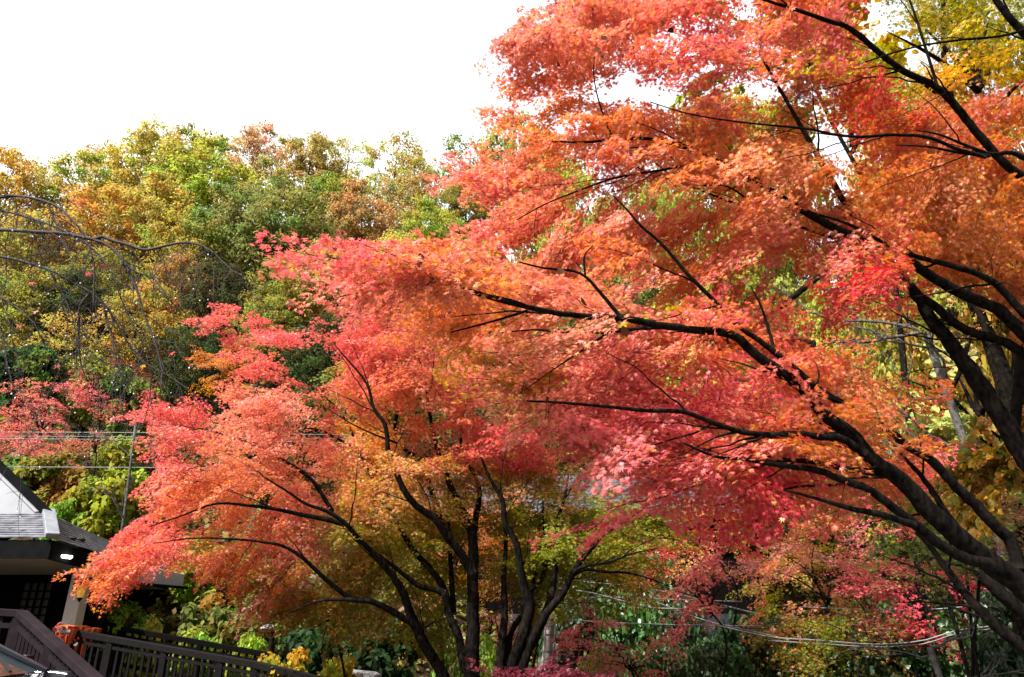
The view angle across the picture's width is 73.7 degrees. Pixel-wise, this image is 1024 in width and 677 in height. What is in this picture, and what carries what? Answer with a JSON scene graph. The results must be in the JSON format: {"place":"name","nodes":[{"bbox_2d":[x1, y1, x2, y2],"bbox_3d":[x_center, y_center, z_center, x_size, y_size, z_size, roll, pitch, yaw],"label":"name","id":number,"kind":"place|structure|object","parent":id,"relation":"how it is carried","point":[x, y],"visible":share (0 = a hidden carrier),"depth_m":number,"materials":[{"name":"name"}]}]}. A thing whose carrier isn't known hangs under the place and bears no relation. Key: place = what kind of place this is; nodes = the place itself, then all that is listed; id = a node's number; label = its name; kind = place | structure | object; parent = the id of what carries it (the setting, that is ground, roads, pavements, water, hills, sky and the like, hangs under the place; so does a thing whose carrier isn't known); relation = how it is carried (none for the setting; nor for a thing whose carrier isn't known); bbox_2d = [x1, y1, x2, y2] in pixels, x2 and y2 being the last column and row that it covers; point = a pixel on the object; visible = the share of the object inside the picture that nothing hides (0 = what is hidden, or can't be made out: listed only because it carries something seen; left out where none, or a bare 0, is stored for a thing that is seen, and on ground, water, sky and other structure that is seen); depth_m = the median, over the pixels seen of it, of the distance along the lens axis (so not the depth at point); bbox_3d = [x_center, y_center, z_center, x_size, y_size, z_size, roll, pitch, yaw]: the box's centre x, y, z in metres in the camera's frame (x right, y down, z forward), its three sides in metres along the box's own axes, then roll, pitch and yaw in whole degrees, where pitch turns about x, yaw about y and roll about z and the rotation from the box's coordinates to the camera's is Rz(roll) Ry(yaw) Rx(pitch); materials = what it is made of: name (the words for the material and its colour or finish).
{"place":"outdoors","nodes":[
{"label":"outdoors","id":0,"kind":"place"},
{"bbox_2d":[0,644,76,676],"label":"car","id":1,"kind":"object","parent":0,"point":[13,663],"visible":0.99,"depth_m":6.31,"materials":[{"name":"black paint"}]},
{"bbox_2d":[0,609,103,676],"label":"stair railing","id":2,"kind":"object","parent":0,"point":[30,633],"visible":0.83,"depth_m":7.04,"materials":[{"name":"brown paint"}]},
{"bbox_2d":[0,223,1013,676],"bbox_3d":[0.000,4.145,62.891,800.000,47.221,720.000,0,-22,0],"label":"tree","id":3,"kind":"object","parent":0,"point":[170,607],"depth_m":27.04,"materials":[{"name":"green plant"}]},
{"bbox_2d":[0,143,56,255],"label":"broadleaf tree","id":4,"kind":"object","parent":3,"relation":"on","point":[11,160],"visible":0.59,"depth_m":51.35,"materials":[{"name":"orange plant"}]},
{"bbox_2d":[0,342,71,430],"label":"shrub","id":5,"kind":"object","parent":3,"relation":"on","point":[3,377],"visible":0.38,"depth_m":24.71,"materials":[{"name":"green plant"}]},
{"bbox_2d":[12,347,65,417],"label":"shrub","id":6,"kind":"object","parent":3,"relation":"on","point":[41,377],"visible":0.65,"depth_m":24.53,"materials":[{"name":"green plant"}]},
{"bbox_2d":[0,206,82,327],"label":"broadleaf tree","id":7,"kind":"object","parent":3,"relation":"on","point":[10,247],"visible":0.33,"depth_m":42.19,"materials":[{"name":"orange plant"}]},
{"bbox_2d":[0,265,84,399],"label":"broadleaf tree","id":8,"kind":"object","parent":3,"relation":"on","point":[23,291],"visible":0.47,"depth_m":34.38,"materials":[{"name":"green plant"}]},
{"bbox_2d":[13,450,89,539],"bbox_3d":[-13.355,4.643,19.675,2.134,2.670,1.937,-12,-25,28],"label":"shrub","id":9,"kind":"object","parent":3,"relation":"on","point":[34,478],"visible":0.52,"depth_m":19.51,"materials":[{"name":"green plant"}]},
{"bbox_2d":[0,377,107,475],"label":"maple tree","id":10,"kind":"object","parent":3,"relation":"on","point":[37,425],"visible":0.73,"depth_m":21.44,"materials":[{"name":"red plant"}]},
{"bbox_2d":[12,309,102,434],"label":"broadleaf tree","id":11,"kind":"object","parent":3,"relation":"on","point":[57,344],"visible":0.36,"depth_m":30.55,"materials":[{"name":"yellow plant"}]},
{"bbox_2d":[14,263,115,356],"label":"broadleaf tree","id":12,"kind":"object","parent":3,"relation":"on","point":[76,295],"visible":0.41,"depth_m":35.48,"materials":[{"name":"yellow plant"}]},
{"bbox_2d":[30,148,129,241],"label":"broadleaf tree","id":13,"kind":"object","parent":3,"relation":"on","point":[85,171],"visible":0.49,"depth_m":52.51,"materials":[{"name":"green plant"}]},
{"bbox_2d":[42,242,134,322],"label":"broadleaf tree","id":14,"kind":"object","parent":3,"relation":"on","point":[109,262],"visible":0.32,"depth_m":39.59,"materials":[{"name":"green plant"}]},
{"bbox_2d":[51,349,128,442],"bbox_3d":[-15.724,2.121,25.488,2.743,3.581,2.470,-19,-29,40],"label":"shrub","id":15,"kind":"object","parent":3,"relation":"on","point":[83,412],"visible":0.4,"depth_m":24.97,"materials":[{"name":"green plant"}]},
{"bbox_2d":[0,460,187,670],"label":"porch building","id":16,"kind":"structure","parent":3,"relation":"on","point":[29,569],"depth_m":13.54,"materials":[{"name":"grey wood"}]},
{"bbox_2d":[14,580,57,625],"bbox_3d":[-9.888,5.476,14.132,0.721,0.891,0.070,0,-22,0],"label":"window","id":17,"kind":"structure","parent":16,"relation":"in","point":[34,596],"depth_m":14.16,"materials":[{"name":"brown wood"}]},
{"bbox_2d":[60,475,131,541],"bbox_3d":[-11.538,5.243,18.911,1.635,2.854,1.772,-2,-22,5],"label":"shrub","id":18,"kind":"object","parent":3,"relation":"on","point":[106,527],"visible":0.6,"depth_m":18.67,"materials":[{"name":"green plant"}]},
{"bbox_2d":[38,180,158,288],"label":"broadleaf tree","id":19,"kind":"object","parent":3,"relation":"on","point":[98,223],"visible":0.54,"depth_m":43.34,"materials":[{"name":"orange plant"}]},
{"bbox_2d":[98,671,129,676],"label":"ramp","id":20,"kind":"structure","parent":3,"relation":"on","point":[110,675],"depth_m":12.94,"materials":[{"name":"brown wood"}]},
{"bbox_2d":[69,630,323,676],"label":"ramp fence","id":21,"kind":"object","parent":20,"relation":"attached to","point":[165,651],"visible":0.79,"depth_m":11.65,"materials":[{"name":"brown wood"}]},
{"bbox_2d":[110,627,284,676],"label":"ramp fence","id":22,"kind":"object","parent":20,"relation":"attached to","point":[198,643],"visible":0.64,"depth_m":13.09,"materials":[{"name":"brown wood"}]},
{"bbox_2d":[79,468,152,528],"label":"shrub","id":23,"kind":"object","parent":3,"relation":"on","point":[121,485],"visible":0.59,"depth_m":19.61,"materials":[{"name":"green plant"}]},
{"bbox_2d":[90,434,152,505],"bbox_3d":[-12.387,4.285,21.415,1.514,2.676,1.641,-2,-22,5],"label":"shrub","id":24,"kind":"object","parent":3,"relation":"on","point":[117,459],"visible":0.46,"depth_m":21.31,"materials":[{"name":"green plant"}]},
{"bbox_2d":[95,597,151,669],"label":"shrub","id":25,"kind":"object","parent":3,"relation":"on","point":[122,614],"visible":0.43,"depth_m":15.60,"materials":[{"name":"green plant"}]},
{"bbox_2d":[96,367,165,440],"bbox_3d":[-13.959,2.683,24.766,2.229,3.011,2.456,6,-22,-14],"label":"shrub","id":26,"kind":"object","parent":3,"relation":"on","point":[128,407],"visible":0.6,"depth_m":24.52,"materials":[{"name":"green plant"}]},
{"bbox_2d":[71,278,200,422],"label":"broadleaf tree","id":27,"kind":"object","parent":3,"relation":"on","point":[163,315],"visible":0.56,"depth_m":31.75,"materials":[{"name":"yellow plant"}]},
{"bbox_2d":[0,194,293,525],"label":"cherry tree","id":28,"kind":"object","parent":3,"relation":"on","point":[77,236],"visible":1,"depth_m":5.04,"materials":[{"name":"brown plant"}]},
{"bbox_2d":[95,113,206,243],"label":"broadleaf tree","id":29,"kind":"object","parent":3,"relation":"on","point":[147,139],"visible":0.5,"depth_m":54.09,"materials":[{"name":"yellow plant"}]},
{"bbox_2d":[96,164,209,309],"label":"broadleaf tree","id":30,"kind":"object","parent":3,"relation":"on","point":[143,200],"visible":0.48,"depth_m":44.74,"materials":[{"name":"yellow plant"}]},
{"bbox_2d":[125,204,223,338],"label":"broadleaf tree","id":31,"kind":"object","parent":3,"relation":"on","point":[156,241],"visible":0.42,"depth_m":41.26,"materials":[{"name":"yellow plant"}]},
{"bbox_2d":[137,251,212,359],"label":"broadleaf tree","id":32,"kind":"object","parent":3,"relation":"on","point":[171,267],"visible":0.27,"depth_m":37.04,"materials":[{"name":"green plant"}]},
{"bbox_2d":[152,309,234,426],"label":"broadleaf tree","id":33,"kind":"object","parent":3,"relation":"on","point":[186,380],"visible":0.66,"depth_m":30.57,"materials":[{"name":"green plant"}]},
{"bbox_2d":[167,602,241,671],"bbox_3d":[-6.646,6.935,14.689,1.449,2.364,1.596,-18,-28,39],"label":"shrub","id":34,"kind":"object","parent":3,"relation":"on","point":[214,622],"visible":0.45,"depth_m":14.82,"materials":[{"name":"green plant"}]},
{"bbox_2d":[142,128,278,255],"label":"broadleaf tree","id":35,"kind":"object","parent":3,"relation":"on","point":[188,168],"visible":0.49,"depth_m":47.47,"materials":[{"name":"green plant"}]},
{"bbox_2d":[173,257,255,387],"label":"broadleaf tree","id":36,"kind":"object","parent":3,"relation":"on","point":[203,302],"visible":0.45,"depth_m":35.49,"materials":[{"name":"green plant"}]},
{"bbox_2d":[169,180,288,328],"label":"broadleaf tree","id":37,"kind":"object","parent":3,"relation":"on","point":[233,199],"visible":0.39,"depth_m":42.30,"materials":[{"name":"green plant"}]},
{"bbox_2d":[194,547,279,621],"bbox_3d":[-6.846,6.461,16.818,2.049,2.433,2.257,-3,-22,8],"label":"shrub","id":38,"kind":"object","parent":3,"relation":"on","point":[207,600],"visible":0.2,"depth_m":16.51,"materials":[{"name":"green plant"}]},
{"bbox_2d":[213,119,293,210],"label":"broadleaf tree","id":39,"kind":"object","parent":3,"relation":"on","point":[250,138],"visible":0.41,"depth_m":61.74,"materials":[{"name":"orange plant"}]},
{"bbox_2d":[225,294,303,397],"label":"broadleaf tree","id":40,"kind":"object","parent":3,"relation":"on","point":[278,317],"visible":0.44,"depth_m":33.48,"materials":[{"name":"green plant"}]},
{"bbox_2d":[228,172,337,309],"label":"broadleaf tree","id":41,"kind":"object","parent":3,"relation":"on","point":[295,223],"visible":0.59,"depth_m":41.44,"materials":[{"name":"green plant"}]},
{"bbox_2d":[207,385,363,536],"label":"broadleaf tree","id":42,"kind":"object","parent":3,"relation":"on","point":[311,404],"visible":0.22,"depth_m":21.57,"materials":[{"name":"orange plant"}]},
{"bbox_2d":[237,249,335,386],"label":"broadleaf tree","id":43,"kind":"object","parent":3,"relation":"on","point":[270,290],"visible":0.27,"depth_m":35.25,"materials":[{"name":"green plant"}]},
{"bbox_2d":[51,273,557,676],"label":"maple tree","id":44,"kind":"object","parent":3,"relation":"on","point":[126,560],"visible":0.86,"depth_m":9.27,"materials":[{"name":"red plant"}]},
{"bbox_2d":[257,129,359,225],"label":"broadleaf tree","id":45,"kind":"object","parent":3,"relation":"on","point":[298,167],"visible":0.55,"depth_m":58.05,"materials":[{"name":"green plant"}]},
{"bbox_2d":[278,311,352,436],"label":"broadleaf tree","id":46,"kind":"object","parent":3,"relation":"on","point":[315,355],"visible":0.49,"depth_m":29.27,"materials":[{"name":"green plant"}]},
{"bbox_2d":[278,605,356,675],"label":"shrub","id":47,"kind":"object","parent":3,"relation":"on","point":[309,640],"visible":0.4,"depth_m":13.83,"materials":[{"name":"green plant"}]},
{"bbox_2d":[277,234,369,376],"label":"broadleaf tree","id":48,"kind":"object","parent":3,"relation":"on","point":[311,300],"visible":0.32,"depth_m":34.94,"materials":[{"name":"orange plant"}]},
{"bbox_2d":[282,170,371,250],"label":"broadleaf tree","id":49,"kind":"object","parent":3,"relation":"on","point":[318,184],"visible":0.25,"depth_m":48.58,"materials":[{"name":"green plant"}]},
{"bbox_2d":[311,177,408,310],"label":"broadleaf tree","id":50,"kind":"object","parent":3,"relation":"on","point":[351,227],"visible":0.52,"depth_m":44.95,"materials":[{"name":"plant"}]},
{"bbox_2d":[343,609,423,676],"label":"shrub","id":51,"kind":"object","parent":3,"relation":"on","point":[381,657],"visible":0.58,"depth_m":13.29,"materials":[{"name":"green plant"}]},
{"bbox_2d":[310,349,461,482],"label":"broadleaf tree","id":52,"kind":"object","parent":3,"relation":"on","point":[334,371],"visible":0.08,"depth_m":25.32,"materials":[{"name":"green plant"}]},
{"bbox_2d":[360,128,434,227],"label":"broadleaf tree","id":53,"kind":"object","parent":3,"relation":"on","point":[371,164],"visible":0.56,"depth_m":58.84,"materials":[{"name":"yellow plant"}]},
{"bbox_2d":[370,169,442,238],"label":"broadleaf tree","id":54,"kind":"object","parent":3,"relation":"on","point":[401,182],"visible":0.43,"depth_m":49.96,"materials":[{"name":"yellow plant"}]},
{"bbox_2d":[393,192,468,317],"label":"broadleaf tree","id":55,"kind":"object","parent":3,"relation":"on","point":[427,208],"visible":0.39,"depth_m":42.89,"materials":[{"name":"green plant"}]},
{"bbox_2d":[431,172,489,253],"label":"broadleaf tree","id":56,"kind":"object","parent":3,"relation":"on","point":[452,202],"visible":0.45,"depth_m":50.20,"materials":[{"name":"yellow plant"}]},
{"bbox_2d":[0,257,1010,676],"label":"undergrowth","id":57,"kind":"object","parent":3,"relation":"on","point":[156,607],"visible":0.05,"depth_m":24.62,"materials":[{"name":"green plant"}]},
{"bbox_2d":[467,108,556,300],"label":"broadleaf tree","id":58,"kind":"object","parent":3,"relation":"on","point":[493,139],"visible":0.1,"depth_m":53.44,"materials":[{"name":"orange plant"}]},
{"bbox_2d":[465,647,614,676],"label":"bush","id":59,"kind":"object","parent":3,"relation":"on","point":[563,671],"visible":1,"depth_m":7.88,"materials":[{"name":"red plant"}]},
{"bbox_2d":[533,596,600,673],"bbox_3d":[1.282,7.854,15.660,1.573,3.654,1.729,12,-24,-27],"label":"shrub","id":60,"kind":"object","parent":3,"relation":"on","point":[561,628],"visible":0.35,"depth_m":15.62,"materials":[{"name":"green plant"}]},
{"bbox_2d":[532,163,621,339],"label":"broadleaf tree","id":61,"kind":"object","parent":3,"relation":"on","point":[580,175],"visible":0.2,"depth_m":40.82,"materials":[{"name":"yellow plant"}]},
{"bbox_2d":[453,436,708,676],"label":"maple tree","id":62,"kind":"object","parent":3,"relation":"on","point":[518,652],"visible":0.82,"depth_m":9.63,"materials":[{"name":"green plant"}]},
{"bbox_2d":[415,476,762,670],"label":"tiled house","id":63,"kind":"structure","parent":3,"relation":"on","point":[722,593],"depth_m":20.76,"materials":[{"name":"red plant"}]},
{"bbox_2d":[548,584,650,676],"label":"maple tree","id":64,"kind":"object","parent":3,"relation":"on","point":[618,648],"visible":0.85,"depth_m":11.45,"materials":[{"name":"red plant"}]},
{"bbox_2d":[250,195,1023,653],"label":"maple tree","id":65,"kind":"object","parent":3,"relation":"on","point":[794,449],"visible":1,"depth_m":4.18,"materials":[{"name":"red plant"}]},
{"bbox_2d":[593,576,683,676],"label":"shrub","id":66,"kind":"object","parent":3,"relation":"on","point":[650,617],"visible":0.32,"depth_m":13.98,"materials":[{"name":"green plant"}]},
{"bbox_2d":[624,630,688,676],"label":"shrub","id":67,"kind":"object","parent":3,"relation":"on","point":[671,665],"visible":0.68,"depth_m":12.98,"materials":[{"name":"green plant"}]},
{"bbox_2d":[628,537,733,676],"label":"maple tree","id":68,"kind":"object","parent":3,"relation":"on","point":[709,608],"visible":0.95,"depth_m":11.70,"materials":[{"name":"red plant"}]},
{"bbox_2d":[650,590,719,676],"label":"shrub","id":69,"kind":"object","parent":3,"relation":"on","point":[694,630],"visible":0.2,"depth_m":16.23,"materials":[{"name":"green plant"}]},
{"bbox_2d":[619,529,789,648],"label":"maple tree","id":70,"kind":"object","parent":3,"relation":"on","point":[751,567],"visible":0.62,"depth_m":13.15,"materials":[{"name":"red plant"}]},
{"bbox_2d":[641,89,794,453],"bbox_3d":[10.428,-2.608,33.231,7.493,23.874,7.205,0,-22,1],"label":"broadleaf tree","id":71,"kind":"object","parent":3,"relation":"on","point":[661,200],"visible":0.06,"depth_m":33.63,"materials":[{"name":"green plant"}]},
{"bbox_2d":[473,280,970,676],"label":"maple tree","id":72,"kind":"object","parent":3,"relation":"on","point":[957,632],"visible":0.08,"depth_m":11.05,"materials":[{"name":"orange plant"}]},
{"bbox_2d":[684,635,760,676],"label":"shrub","id":73,"kind":"object","parent":3,"relation":"on","point":[705,657],"visible":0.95,"depth_m":12.13,"materials":[{"name":"green plant"}]},
{"bbox_2d":[422,0,1023,472],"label":"maple tree","id":74,"kind":"object","parent":3,"relation":"on","point":[886,242],"visible":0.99,"depth_m":5.85,"materials":[{"name":"orange plant"}]},
{"bbox_2d":[655,490,853,615],"bbox_3d":[5.568,6.478,14.482,5.135,7.290,3.500,14,-26,-32],"label":"maple tree","id":75,"kind":"object","parent":3,"relation":"on","point":[781,561],"visible":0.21,"depth_m":15.25,"materials":[{"name":"orange plant"}]},
{"bbox_2d":[711,610,811,676],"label":"shrub","id":76,"kind":"object","parent":3,"relation":"on","point":[765,671],"visible":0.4,"depth_m":13.10,"materials":[{"name":"green plant"}]},
{"bbox_2d":[699,216,845,519],"bbox_3d":[11.433,1.345,29.559,6.245,16.119,6.005,5,-22,-14],"label":"broadleaf tree","id":77,"kind":"object","parent":3,"relation":"on","point":[790,284],"visible":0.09,"depth_m":29.70,"materials":[{"name":"green plant"}]},
{"bbox_2d":[669,0,933,676],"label":"broadleaf tree","id":78,"kind":"object","parent":3,"relation":"on","point":[884,41],"visible":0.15,"depth_m":14.90,"materials":[{"name":"yellow plant"}]},
{"bbox_2d":[606,223,1023,432],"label":"broadleaf tree","id":79,"kind":"object","parent":3,"relation":"on","point":[984,327],"visible":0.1,"depth_m":8.50,"materials":[{"name":"green plant"}]},
{"bbox_2d":[740,588,891,676],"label":"maple tree","id":80,"kind":"object","parent":3,"relation":"on","point":[804,664],"visible":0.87,"depth_m":11.22,"materials":[{"name":"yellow plant"}]},
{"bbox_2d":[736,503,938,676],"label":"maple tree","id":81,"kind":"object","parent":3,"relation":"on","point":[827,600],"visible":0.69,"depth_m":12.68,"materials":[{"name":"orange plant"}]},
{"bbox_2d":[772,352,908,614],"bbox_3d":[11.425,5.731,22.776,5.188,11.199,5.538,-16,-26,34],"label":"broadleaf tree","id":82,"kind":"object","parent":3,"relation":"on","point":[870,529],"visible":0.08,"depth_m":22.12,"materials":[{"name":"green plant"}]},
{"bbox_2d":[694,261,1011,593],"bbox_3d":[5.212,2.967,10.210,4.198,9.231,2.602,0,-22,0],"label":"bare tree","id":83,"kind":"object","parent":3,"relation":"on","point":[934,355],"visible":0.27,"depth_m":10.97,"materials":[{"name":"grey plant"}]},
{"bbox_2d":[790,240,940,605],"bbox_3d":[13.215,3.337,24.275,5.638,16.668,5.055,6,-22,-15],"label":"broadleaf tree","id":84,"kind":"object","parent":3,"relation":"on","point":[811,306],"visible":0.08,"depth_m":25.07,"materials":[{"name":"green plant"}]},
{"bbox_2d":[796,586,941,676],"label":"maple tree","id":85,"kind":"object","parent":3,"relation":"on","point":[877,635],"visible":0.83,"depth_m":10.94,"materials":[{"name":"yellow plant"}]},
{"bbox_2d":[846,638,947,676],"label":"shrub","id":86,"kind":"object","parent":3,"relation":"on","point":[914,668],"visible":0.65,"depth_m":10.99,"materials":[{"name":"green plant"}]},
{"bbox_2d":[820,557,989,676],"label":"maple tree","id":87,"kind":"object","parent":3,"relation":"on","point":[875,598],"visible":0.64,"depth_m":11.12,"materials":[{"name":"red plant"}]},
{"bbox_2d":[796,0,1023,417],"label":"maple tree","id":88,"kind":"object","parent":3,"relation":"on","point":[960,72],"visible":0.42,"depth_m":11.68,"materials":[{"name":"yellow plant"}]},
{"bbox_2d":[834,31,1022,556],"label":"broadleaf tree","id":89,"kind":"object","parent":3,"relation":"on","point":[925,355],"visible":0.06,"depth_m":21.62,"materials":[{"name":"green plant"}]},
{"bbox_2d":[834,485,1023,676],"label":"maple tree","id":90,"kind":"object","parent":3,"relation":"on","point":[923,551],"visible":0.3,"depth_m":7.87,"materials":[{"name":"orange plant"}]},
{"bbox_2d":[852,504,1009,672],"bbox_3d":[11.086,7.634,17.251,4.226,7.000,3.959,-12,-25,27],"label":"broadleaf tree","id":91,"kind":"object","parent":3,"relation":"on","point":[951,597],"visible":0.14,"depth_m":17.95,"materials":[{"name":"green plant"}]},
{"bbox_2d":[839,616,1023,676],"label":"bare shrub","id":92,"kind":"object","parent":3,"relation":"on","point":[932,656],"visible":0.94,"depth_m":7.80,"materials":[{"name":"grey plant"}]},
{"bbox_2d":[854,272,1010,582],"bbox_3d":[14.297,4.275,21.990,4.550,15.588,5.075,-12,-25,28],"label":"broadleaf tree","id":93,"kind":"object","parent":3,"relation":"on","point":[884,344],"visible":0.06,"depth_m":22.95,"materials":[{"name":"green plant"}]},
{"bbox_2d":[867,260,1023,468],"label":"broadleaf tree","id":94,"kind":"object","parent":3,"relation":"on","point":[937,424],"visible":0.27,"depth_m":12.31,"materials":[{"name":"yellow plant"}]},
{"bbox_2d":[902,605,1000,676],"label":"shrub","id":95,"kind":"object","parent":3,"relation":"on","point":[957,669],"visible":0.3,"depth_m":11.31,"materials":[{"name":"green plant"}]},
{"bbox_2d":[890,194,1023,655],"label":"maple tree","id":96,"kind":"object","parent":3,"relation":"on","point":[1017,625],"visible":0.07,"depth_m":10.14,"materials":[{"name":"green plant"}]},
{"bbox_2d":[927,260,1023,541],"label":"broadleaf tree","id":97,"kind":"object","parent":3,"relation":"on","point":[989,464],"visible":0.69,"depth_m":6.43,"materials":[{"name":"yellow plant"}]},
{"bbox_2d":[933,1,1023,368],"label":"broadleaf tree","id":98,"kind":"object","parent":3,"relation":"on","point":[1015,163],"visible":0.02,"depth_m":22.00,"materials":[{"name":"yellow plant"}]},
{"bbox_2d":[967,631,1023,676],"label":"shrub","id":99,"kind":"object","parent":3,"relation":"on","point":[987,651],"visible":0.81,"depth_m":8.44,"materials":[{"name":"green plant"}]},
{"bbox_2d":[0,0,1023,294],"label":"sky","id":100,"kind":"structure","parent":0,"point":[73,73],"materials":[{"name":"white"}]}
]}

